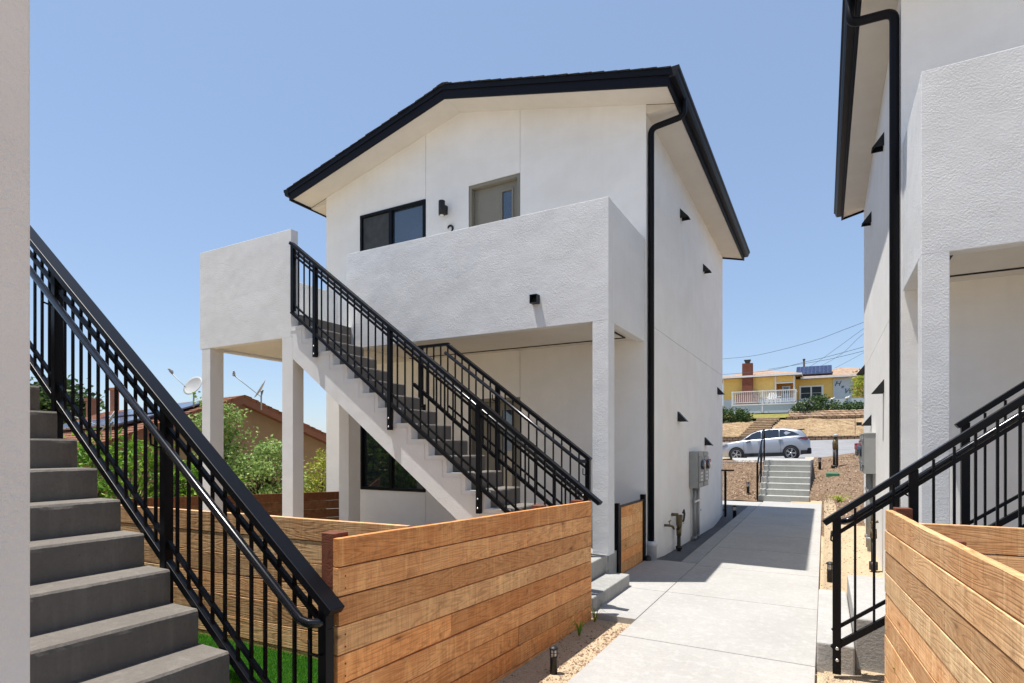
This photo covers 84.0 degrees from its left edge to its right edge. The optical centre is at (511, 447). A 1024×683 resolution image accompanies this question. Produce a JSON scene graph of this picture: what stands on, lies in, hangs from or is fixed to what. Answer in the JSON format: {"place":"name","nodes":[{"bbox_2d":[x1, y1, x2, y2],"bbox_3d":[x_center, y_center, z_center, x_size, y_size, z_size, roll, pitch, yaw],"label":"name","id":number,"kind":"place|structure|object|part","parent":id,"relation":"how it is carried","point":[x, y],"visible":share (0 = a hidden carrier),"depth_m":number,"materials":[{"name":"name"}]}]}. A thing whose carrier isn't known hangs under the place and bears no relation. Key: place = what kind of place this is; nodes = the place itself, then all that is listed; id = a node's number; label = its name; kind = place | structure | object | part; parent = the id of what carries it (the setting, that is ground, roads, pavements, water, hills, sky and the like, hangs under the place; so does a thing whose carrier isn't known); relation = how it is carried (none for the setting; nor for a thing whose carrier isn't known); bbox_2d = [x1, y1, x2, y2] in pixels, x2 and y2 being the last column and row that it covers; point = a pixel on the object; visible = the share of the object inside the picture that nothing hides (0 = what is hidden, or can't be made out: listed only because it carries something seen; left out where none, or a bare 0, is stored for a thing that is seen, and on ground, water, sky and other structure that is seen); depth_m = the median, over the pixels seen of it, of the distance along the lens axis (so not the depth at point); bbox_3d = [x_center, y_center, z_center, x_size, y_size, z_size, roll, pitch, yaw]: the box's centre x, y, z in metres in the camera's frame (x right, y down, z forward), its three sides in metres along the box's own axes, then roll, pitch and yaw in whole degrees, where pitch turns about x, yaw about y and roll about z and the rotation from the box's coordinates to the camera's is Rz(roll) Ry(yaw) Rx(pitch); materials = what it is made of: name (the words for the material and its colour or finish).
{"place":"outdoors","nodes":[
{"label":"outdoors","id":0,"kind":"place"},
{"bbox_2d":[198,631,317,682],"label":"turf yard","id":1,"kind":"structure","parent":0,"point":[290,675],"depth_m":3.43,"materials":[{"name":"green plant"}]},
{"bbox_2d":[30,385,228,682],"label":"staircase","id":2,"kind":"structure","parent":1,"relation":"on","point":[103,609],"depth_m":2.97,"materials":[{"name":"grey concrete"}]},
{"bbox_2d":[30,225,344,682],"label":"stair railing","id":3,"kind":"object","parent":2,"relation":"attached to","point":[170,412],"visible":0.87,"depth_m":3.24,"materials":[{"name":"black metal"}]},
{"bbox_2d":[121,505,409,658],"bbox_3d":[-2.152,0.974,4.088,3.504,1.052,0.136,0,0,26],"label":"plank fence","id":4,"kind":"object","parent":1,"relation":"on","point":[304,535],"visible":0.11,"depth_m":3.83,"materials":[{"name":"wood"}]},
{"bbox_2d":[30,0,863,432],"label":"sky","id":5,"kind":"structure","parent":0,"point":[164,134],"materials":[{"name":"blue"}]},
{"bbox_2d":[497,418,884,682],"bbox_3d":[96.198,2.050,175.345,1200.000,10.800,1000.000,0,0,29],"label":"ground","id":6,"kind":"structure","parent":0,"point":[533,667],"depth_m":4.86,"materials":[{"name":"beige gravel"}]},
{"bbox_2d":[0,0,29,682],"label":"apartment building","id":7,"kind":"structure","parent":6,"relation":"on","point":[14,341],"depth_m":1.18,"materials":[{"name":"white paint"}]},
{"bbox_2d":[30,374,104,423],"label":"distant tree","id":8,"kind":"object","parent":6,"relation":"on","point":[45,402],"visible":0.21,"depth_m":59.18,"materials":[{"name":"green plant"}]},
{"bbox_2d":[63,428,191,498],"bbox_3d":[-7.497,1.081,10.494,2.291,2.961,3.442,0,0,29],"label":"leafy shrub","id":9,"kind":"object","parent":6,"relation":"on","point":[103,486],"visible":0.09,"depth_m":10.45,"materials":[{"name":"green plant"}]},
{"bbox_2d":[139,458,246,505],"bbox_3d":[-6.395,1.271,11.328,1.833,2.377,2.185,0,0,-38],"label":"leafy shrub","id":10,"kind":"object","parent":6,"relation":"on","point":[194,471],"visible":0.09,"depth_m":11.02,"materials":[{"name":"green plant"}]},
{"bbox_2d":[63,395,325,511],"bbox_3d":[-12.267,0.483,19.869,12.370,3.934,8.840,0,0,39],"label":"bungalow","id":11,"kind":"object","parent":6,"relation":"on","point":[266,420],"visible":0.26,"depth_m":16.59,"materials":[{"name":"beige paint"}]},
{"bbox_2d":[70,411,113,439],"bbox_3d":[-8.658,-0.494,11.788,0.458,0.649,0.779,0,0,40],"label":"satellite dish","id":12,"kind":"object","parent":11,"relation":"attached to","point":[111,424],"visible":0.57,"depth_m":11.97,"materials":[{"name":"white metal"}]},
{"bbox_2d":[84,398,101,417],"bbox_3d":[-19.156,-1.350,25.999,0.460,1.800,0.460,0,0,17],"label":"roof chimney","id":13,"kind":"object","parent":11,"relation":"on","point":[93,406],"visible":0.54,"depth_m":25.85,"materials":[{"name":"brick"}]},
{"bbox_2d":[109,388,118,410],"bbox_3d":[-18.163,-1.590,26.001,0.350,2.280,0.350,0,0,17],"label":"roof chimney","id":14,"kind":"object","parent":11,"relation":"on","point":[111,390],"visible":0.21,"depth_m":25.89,"materials":[{"name":"brick"}]},
{"bbox_2d":[63,401,201,429],"bbox_3d":[-12.574,-0.968,18.136,9.110,0.804,2.053,0,0,39],"label":"solar array","id":15,"kind":"object","parent":11,"relation":"on","point":[130,415],"visible":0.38,"depth_m":16.58,"materials":[{"name":"blue glass"}]},
{"bbox_2d":[167,368,201,406],"bbox_3d":[-8.599,-1.582,15.007,0.917,1.023,0.300,0,0,9],"label":"satellite dish","id":16,"kind":"object","parent":11,"relation":"attached to","point":[193,384],"visible":0.96,"depth_m":15.01,"materials":[{"name":"white metal"}]},
{"bbox_2d":[232,370,264,409],"bbox_3d":[-6.854,-1.500,14.867,0.789,0.999,0.494,0,0,-40],"label":"satellite dish","id":17,"kind":"object","parent":11,"relation":"attached to","point":[260,388],"visible":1,"depth_m":14.93,"materials":[{"name":"white metal"}]},
{"bbox_2d":[188,391,258,481],"bbox_3d":[-6.141,0.621,12.120,1.441,3.667,1.281,0,0,-27],"label":"feathery bush","id":18,"kind":"object","parent":6,"relation":"on","point":[227,418],"visible":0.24,"depth_m":12.18,"materials":[{"name":"green plant"}]},
{"bbox_2d":[121,491,338,519],"bbox_3d":[-5.454,1.500,9.515,5.079,1.400,0.136,0,0,-22],"label":"plank fence","id":19,"kind":"object","parent":6,"relation":"on","point":[312,500],"visible":0.02,"depth_m":10.18,"materials":[{"name":"wood"}]},
{"bbox_2d":[196,434,317,512],"bbox_3d":[-5.767,1.071,12.828,2.203,2.778,2.882,0,0,29],"label":"feathery bush","id":20,"kind":"object","parent":6,"relation":"on","point":[267,468],"visible":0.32,"depth_m":12.54,"materials":[{"name":"green plant"}]},
{"bbox_2d":[277,448,325,517],"bbox_3d":[-4.162,1.211,13.363,1.854,2.496,2.461,0,0,29],"label":"leafy shrub","id":21,"kind":"object","parent":6,"relation":"on","point":[319,476],"visible":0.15,"depth_m":13.02,"materials":[{"name":"green plant"}]},
{"bbox_2d":[322,500,591,682],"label":"plank fence","id":22,"kind":"object","parent":6,"relation":"on","point":[496,598],"visible":0.91,"depth_m":3.55,"materials":[{"name":"wood"}]},
{"bbox_2d":[200,64,749,572],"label":"apartment building","id":23,"kind":"structure","parent":6,"relation":"on","point":[566,276],"depth_m":8.53,"materials":[{"name":"white paint"}]},
{"bbox_2d":[360,199,425,250],"bbox_3d":[-2.141,-3.522,10.215,1.499,1.545,0.088,0,0,29],"label":"window","id":24,"kind":"structure","parent":23,"relation":"in","point":[405,222],"depth_m":10.19,"materials":[{"name":"black glass"}]},
{"bbox_2d":[360,404,425,491],"bbox_3d":[-2.141,0.010,10.215,1.499,1.520,0.088,0,0,29],"label":"window","id":25,"kind":"structure","parent":23,"relation":"in","point":[379,470],"depth_m":10.38,"materials":[{"name":"black glass"}]},
{"bbox_2d":[439,200,447,215],"bbox_3d":[-1.155,-4.003,9.538,0.110,0.244,0.184,0,0,29],"label":"wall lamp","id":26,"kind":"object","parent":23,"relation":"attached to","point":[443,209],"visible":1,"depth_m":9.46,"materials":[{"name":"black metal"}]},
{"bbox_2d":[475,180,516,225],"bbox_3d":[-0.244,-3.040,9.276,0.841,2.461,0.059,0,0,29],"label":"door","id":27,"kind":"structure","parent":23,"relation":"in","point":[498,202],"depth_m":9.26,"materials":[{"name":"grey paint"}]},
{"bbox_2d":[475,402,516,486],"bbox_3d":[-0.244,0.250,9.276,0.841,1.981,0.059,0,0,29],"label":"door","id":28,"kind":"structure","parent":23,"relation":"in","point":[510,477],"depth_m":9.21,"materials":[{"name":"grey paint"}]},
{"bbox_2d":[614,494,650,572],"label":"side gate","id":29,"kind":"structure","parent":23,"relation":"attached to","point":[630,532],"depth_m":7.37,"materials":[{"name":"orange wood"}]},
{"bbox_2d":[664,520,674,529],"bbox_3d":[2.477,1.210,8.887,0.213,0.162,0.098,0,0,-22],"label":"garden tap","id":30,"kind":"object","parent":23,"relation":"attached to","point":[668,525],"visible":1,"depth_m":8.87,"materials":[{"name":"gold metal"}]},
{"bbox_2d":[672,509,684,550],"bbox_3d":[2.789,1.422,9.431,0.115,0.775,0.488,0,0,41],"label":"water standpipe","id":31,"kind":"object","parent":23,"relation":"attached to","point":[680,519],"visible":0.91,"depth_m":9.36,"materials":[{"name":"metal"}]},
{"bbox_2d":[689,451,710,540],"bbox_3d":[3.632,0.975,10.925,0.240,1.810,1.050,0,0,29],"label":"electric meter","id":32,"kind":"object","parent":23,"relation":"attached to","point":[699,464],"visible":0.98,"depth_m":10.62,"materials":[{"name":"grey metal"}]},
{"bbox_2d":[572,619,584,635],"bbox_3d":[0.587,1.536,4.861,0.146,0.147,0.293,0,0,29],"label":"weed","id":33,"kind":"object","parent":6,"relation":"on","point":[579,628],"visible":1,"depth_m":4.86,"materials":[{"name":"green plant"}]},
{"bbox_2d":[589,603,604,621],"bbox_3d":[0.780,1.530,5.267,0.236,0.160,0.200,0,0,12],"label":"weed","id":34,"kind":"object","parent":6,"relation":"on","point":[593,615],"visible":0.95,"depth_m":5.26,"materials":[{"name":"green plant"}]},
{"bbox_2d":[590,553,607,580],"bbox_3d":[0.540,1.546,6.342,0.745,0.608,1.040,0,0,29],"label":"entry step","id":35,"kind":"object","parent":6,"relation":"on","point":[599,565],"visible":0.11,"depth_m":6.40,"materials":[{"name":"concrete"}]},
{"bbox_2d":[291,314,537,519],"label":"staircase","id":36,"kind":"structure","parent":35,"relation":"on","point":[441,479],"depth_m":6.90,"materials":[{"name":"white paint"}]},
{"bbox_2d":[289,241,602,513],"bbox_3d":[-1.026,-0.574,6.542,4.333,4.309,0.139,0,0,29],"label":"stair railing","id":37,"kind":"object","parent":36,"relation":"attached to","point":[481,407],"visible":0.88,"depth_m":6.51,"materials":[{"name":"black metal"}]},
{"bbox_2d":[414,343,591,530],"bbox_3d":[-0.232,-0.059,7.054,2.553,2.617,0.139,0,0,29],"label":"stair railing","id":38,"kind":"object","parent":36,"relation":"attached to","point":[546,424],"visible":0.72,"depth_m":7.00,"materials":[{"name":"black metal"}]},
{"bbox_2d":[591,572,628,611],"bbox_3d":[0.936,1.640,5.994,0.265,0.420,1.170,0,0,29],"label":"entry step","id":39,"kind":"object","parent":6,"relation":"on","point":[606,587],"visible":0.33,"depth_m":5.97,"materials":[{"name":"concrete"}]},
{"bbox_2d":[591,559,696,623],"bbox_3d":[1.515,1.623,6.606,0.682,0.121,2.848,0,0,29],"label":"path apron","id":40,"kind":"object","parent":6,"relation":"on","point":[652,581],"visible":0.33,"depth_m":6.27,"materials":[{"name":"concrete"}]},
{"bbox_2d":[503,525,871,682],"bbox_3d":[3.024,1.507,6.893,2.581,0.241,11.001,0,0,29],"label":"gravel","id":41,"kind":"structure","parent":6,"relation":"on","point":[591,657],"depth_m":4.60,"materials":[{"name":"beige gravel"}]},
{"bbox_2d":[549,645,557,674],"bbox_3d":[0.299,1.534,4.079,0.069,0.231,0.069,0,0,29],"label":"path light","id":42,"kind":"object","parent":41,"relation":"on","point":[553,657],"visible":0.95,"depth_m":4.06,"materials":[{"name":"black metal"}]},
{"bbox_2d":[681,506,756,562],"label":"path curb","id":43,"kind":"structure","parent":6,"relation":"on","point":[701,552],"depth_m":9.69,"materials":[{"name":"grey concrete"}]},
{"bbox_2d":[732,505,736,517],"bbox_3d":[5.108,1.485,13.052,0.111,0.329,0.111,0,0,29],"label":"path light","id":44,"kind":"object","parent":43,"relation":"on","point":[734,511],"visible":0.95,"depth_m":13.02,"materials":[{"name":"black metal"}]},
{"bbox_2d":[721,470,733,516],"bbox_3d":[5.013,1.216,13.832,0.780,1.368,0.077,0,0,-2],"label":"side handrail","id":45,"kind":"object","parent":6,"relation":"on","point":[725,493],"visible":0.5,"depth_m":13.82,"materials":[{"name":"black metal"}]},
{"bbox_2d":[723,406,738,422],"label":"hedge shrub","id":46,"kind":"object","parent":6,"relation":"on","point":[727,412],"visible":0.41,"depth_m":48.31,"materials":[{"name":"green plant"}]},
{"bbox_2d":[730,408,754,421],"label":"hedge shrub","id":47,"kind":"object","parent":6,"relation":"on","point":[744,416],"visible":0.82,"depth_m":48.15,"materials":[{"name":"green plant"}]},
{"bbox_2d":[723,460,762,500],"bbox_3d":[5.616,1.023,24.436,10.340,1.065,13.750,0,0,29],"label":"mulch bed","id":48,"kind":"object","parent":6,"relation":"on","point":[738,483],"visible":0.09,"depth_m":17.73,"materials":[{"name":"brown wood"}]},
{"bbox_2d":[746,482,749,494],"bbox_3d":[6.900,1.184,16.631,0.111,0.392,0.111,0,0,29],"label":"path light","id":49,"kind":"object","parent":48,"relation":"on","point":[747,489],"visible":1,"depth_m":16.60,"materials":[{"name":"black metal"}]},
{"bbox_2d":[739,417,779,436],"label":"bank steps","id":50,"kind":"structure","parent":6,"relation":"on","point":[758,424],"depth_m":45.59,"materials":[{"name":"brown soil"}]},
{"bbox_2d":[756,429,765,501],"bbox_3d":[7.503,0.497,17.127,0.052,2.226,2.355,0,0,29],"label":"street handrail","id":51,"kind":"object","parent":6,"relation":"on","point":[760,456],"visible":0.9,"depth_m":17.04,"materials":[{"name":"black metal"}]},
{"bbox_2d":[758,458,813,501],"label":"street steps","id":52,"kind":"structure","parent":6,"relation":"on","point":[786,480],"depth_m":16.59,"materials":[{"name":"concrete"}]},
{"bbox_2d":[723,436,859,441],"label":"garden wall","id":53,"kind":"structure","parent":6,"relation":"on","point":[730,439],"depth_m":40.82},
{"bbox_2d":[723,359,863,409],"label":"yellow house","id":54,"kind":"structure","parent":6,"relation":"on","point":[836,383],"depth_m":52.69,"materials":[{"name":"paint"}]},
{"bbox_2d":[782,386,789,397],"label":"door","id":55,"kind":"structure","parent":54,"relation":"in","point":[783,387],"depth_m":52.99,"materials":[{"name":"red paint"}]},
{"bbox_2d":[799,385,823,399],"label":"window","id":56,"kind":"structure","parent":54,"relation":"in","point":[810,390],"depth_m":52.63,"materials":[{"name":"white paint"}]},
{"bbox_2d":[796,365,831,374],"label":"solar array","id":57,"kind":"object","parent":54,"relation":"on","point":[815,370],"visible":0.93,"depth_m":52.91,"materials":[{"name":"blue glass"}]},
{"bbox_2d":[786,415,863,419],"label":"edging stones","id":58,"kind":"object","parent":6,"relation":"on","point":[829,417],"visible":0.27,"depth_m":45.31,"materials":[{"name":"beige stone"}]},
{"bbox_2d":[788,409,863,419],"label":"terraced wall","id":59,"kind":"structure","parent":6,"relation":"on","point":[832,412],"depth_m":46.37,"materials":[{"name":"beige stone"}]},
{"bbox_2d":[826,561,831,582],"bbox_3d":[3.785,1.491,6.763,0.095,0.278,0.095,0,0,29],"label":"path light","id":60,"kind":"object","parent":6,"relation":"on","point":[829,571],"visible":0.69,"depth_m":6.74,"materials":[{"name":"black metal"}]},
{"bbox_2d":[817,589,854,675],"bbox_3d":[2.727,1.625,4.823,0.238,0.450,1.760,0,0,29],"label":"entry step","id":61,"kind":"object","parent":6,"relation":"on","point":[824,641],"visible":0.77,"depth_m":4.24,"materials":[{"name":"concrete"}]},
{"bbox_2d":[809,453,864,536],"bbox_3d":[11.876,0.944,15.784,6.360,1.612,15.900,0,0,29],"label":"mulch bed","id":62,"kind":"object","parent":6,"relation":"on","point":[843,490],"visible":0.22,"depth_m":16.27,"materials":[{"name":"brown gravel"}]},
{"bbox_2d":[723,455,863,523],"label":"bark chips","id":63,"kind":"object","parent":62,"relation":"on","point":[839,459],"visible":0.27,"depth_m":17.02,"materials":[{"name":"wood"}]},
{"bbox_2d":[818,457,821,469],"bbox_3d":[9.803,0.504,18.118,0.111,0.392,0.111,0,0,29],"label":"path light","id":64,"kind":"object","parent":62,"relation":"on","point":[819,463],"visible":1,"depth_m":18.09,"materials":[{"name":"black metal"}]},
{"bbox_2d":[826,472,838,476],"bbox_3d":[9.649,0.900,17.119,0.350,0.300,0.300,0,0,29],"label":"valve box","id":65,"kind":"object","parent":62,"relation":"on","point":[829,474],"visible":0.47,"depth_m":17.00,"materials":[{"name":"green plastic"}]},
{"bbox_2d":[831,434,838,467],"bbox_3d":[10.257,0.105,18.027,0.293,1.090,0.178,0,0,-17],"label":"backflow riser","id":66,"kind":"object","parent":62,"relation":"on","point":[835,451],"visible":0.97,"depth_m":17.98,"materials":[{"name":"metal"}]},
{"bbox_2d":[824,493,852,501],"bbox_3d":[7.975,1.222,13.720,1.014,0.217,0.756,0,0,13],"label":"weed","id":67,"kind":"object","parent":62,"relation":"on","point":[838,498],"visible":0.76,"depth_m":13.74,"materials":[{"name":"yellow plant"}]},
{"bbox_2d":[848,368,863,397],"bbox_3d":[24.019,-3.014,38.248,3.299,4.948,2.888,0,0,-38],"label":"tree","id":68,"kind":"object","parent":6,"relation":"on","point":[858,383],"visible":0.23,"depth_m":38.57,"materials":[{"name":"green plant"}]},
{"bbox_2d":[847,575,885,673],"bbox_3d":[3.047,1.540,4.727,0.405,0.620,1.620,0,0,29],"label":"entry step","id":69,"kind":"object","parent":6,"relation":"on","point":[869,652],"visible":0.23,"depth_m":4.12,"materials":[{"name":"concrete"}]},
{"bbox_2d":[834,0,1023,576],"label":"apartment building","id":70,"kind":"structure","parent":6,"relation":"on","point":[929,177],"depth_m":5.17,"materials":[{"name":"white paint"}]},
{"bbox_2d":[854,433,875,551],"bbox_3d":[5.340,0.656,8.613,0.238,1.748,0.916,0,0,29],"label":"electric meter","id":71,"kind":"object","parent":70,"relation":"attached to","point":[865,449],"visible":0.94,"depth_m":8.27,"materials":[{"name":"grey metal"}]},
{"bbox_2d":[869,508,882,571],"bbox_3d":[4.613,1.147,7.212,0.149,0.845,0.115,0,0,29],"label":"water standpipe","id":72,"kind":"object","parent":70,"relation":"attached to","point":[871,561],"visible":0.59,"depth_m":7.21,"materials":[{"name":"metal"}]},
{"bbox_2d":[884,507,1023,682],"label":"plank fence","id":73,"kind":"object","parent":6,"relation":"on","point":[954,610],"visible":0.99,"depth_m":2.45,"materials":[{"name":"wood"}]},
{"bbox_2d":[917,523,1023,573],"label":"plank fence","id":74,"kind":"object","parent":6,"relation":"on","point":[993,542],"visible":0.16,"depth_m":2.86,"materials":[{"name":"wood"}]},
{"bbox_3d":[4.463,0.010,3.220,3.528,2.880,0.740,0,0,29],"label":"staircase","id":75,"kind":"object","parent":6,"relation":"on","visible":0},
{"bbox_2d":[822,394,1023,674],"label":"stair railing","id":76,"kind":"object","parent":75,"relation":"attached to","point":[913,482],"visible":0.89,"depth_m":3.75,"materials":[{"name":"black metal"}]},
{"bbox_2d":[954,381,1023,526],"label":"stair railing","id":77,"kind":"object","parent":75,"relation":"attached to","point":[963,424],"visible":0.58,"depth_m":4.22,"materials":[{"name":"black metal"}]},
{"bbox_2d":[567,501,821,682],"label":"path","id":78,"kind":"structure","parent":0,"point":[738,603],"depth_m":5.20,"materials":[{"name":"concrete"}]},
{"bbox_2d":[657,506,747,561],"bbox_3d":[3.998,1.655,11.403,0.520,0.261,7.960,0,0,29],"label":"drain strip","id":79,"kind":"object","parent":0,"point":[689,547],"visible":0.39,"depth_m":10.51,"materials":[{"name":"concrete"}]},
{"bbox_2d":[723,500,761,508],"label":"side path","id":80,"kind":"structure","parent":0,"point":[741,503],"depth_m":15.46,"materials":[{"name":"concrete"}]},
{"bbox_2d":[732,458,804,461],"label":"sidewalk","id":81,"kind":"structure","parent":0,"point":[745,459],"depth_m":25.44,"materials":[{"name":"concrete"}]},
{"bbox_2d":[725,413,831,417],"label":"lawn","id":82,"kind":"structure","parent":0,"point":[771,415],"depth_m":49.48,"materials":[{"name":"green plant"}]},
{"bbox_2d":[731,389,796,413],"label":"porch deck","id":83,"kind":"structure","parent":82,"relation":"on","point":[770,408],"depth_m":50.83,"materials":[{"name":"white paint"}]},
{"bbox_2d":[788,399,821,412],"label":"hedge shrub","id":84,"kind":"object","parent":82,"relation":"on","point":[806,405],"visible":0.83,"depth_m":47.69,"materials":[{"name":"green plant"}]},
{"bbox_2d":[804,393,836,410],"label":"hedge shrub","id":85,"kind":"object","parent":82,"relation":"on","point":[823,401],"visible":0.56,"depth_m":47.70,"materials":[{"name":"green plant"}]},
{"bbox_2d":[818,400,847,409],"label":"hedge shrub","id":86,"kind":"object","parent":82,"relation":"on","point":[836,406],"visible":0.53,"depth_m":47.06,"materials":[{"name":"green plant"}]},
{"bbox_2d":[840,400,863,410],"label":"hedge shrub","id":87,"kind":"object","parent":82,"relation":"on","point":[849,406],"visible":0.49,"depth_m":46.42,"materials":[{"name":"green plant"}]},
{"bbox_2d":[853,400,863,408],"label":"hedge shrub","id":88,"kind":"object","parent":82,"relation":"on","point":[860,403],"visible":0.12,"depth_m":46.28,"materials":[{"name":"green plant"}]},
{"bbox_2d":[723,439,859,457],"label":"road","id":89,"kind":"structure","parent":0,"point":[821,448],"depth_m":36.32,"materials":[{"name":"grey asphalt"}]},
{"bbox_2d":[723,428,811,459],"bbox_3d":[14.724,-0.157,33.195,4.820,1.857,2.270,-3,-1,29],"label":"parked car","id":90,"kind":"object","parent":89,"relation":"on","point":[789,443],"visible":0.92,"depth_m":32.16,"materials":[{"name":"silver metal"}]},
{"bbox_3d":[13.859,-0.712,32.777,0.890,0.469,0.161,-3,-1,29],"label":"side window","id":91,"kind":"part","parent":90,"relation":"part of","materials":[{"name":"black glass"}]},
{"bbox_3d":[14.667,-0.791,32.332,0.900,0.480,0.175,-3,-1,29],"label":"side window","id":92,"kind":"part","parent":90,"relation":"part of","materials":[{"name":"black glass"}]},
{"bbox_3d":[15.517,-0.846,31.858,0.990,0.427,0.160,-3,-1,29],"label":"side window","id":93,"kind":"part","parent":90,"relation":"part of","materials":[{"name":"black glass"}]},
{"bbox_2d":[723,347,861,374],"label":"power line","id":94,"kind":"object","parent":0,"point":[798,363],"visible":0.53,"depth_m":46.06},
{"bbox_2d":[723,418,863,436],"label":"straw slope","id":95,"kind":"structure","parent":0,"point":[827,427],"depth_m":44.11,"materials":[{"name":"beige plant"}]},
{"bbox_2d":[725,322,862,358],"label":"power line","id":96,"kind":"object","parent":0,"point":[797,345],"visible":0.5,"depth_m":46.53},
{"bbox_2d":[773,351,861,368],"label":"power line","id":97,"kind":"object","parent":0,"point":[817,361],"visible":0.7,"depth_m":45.53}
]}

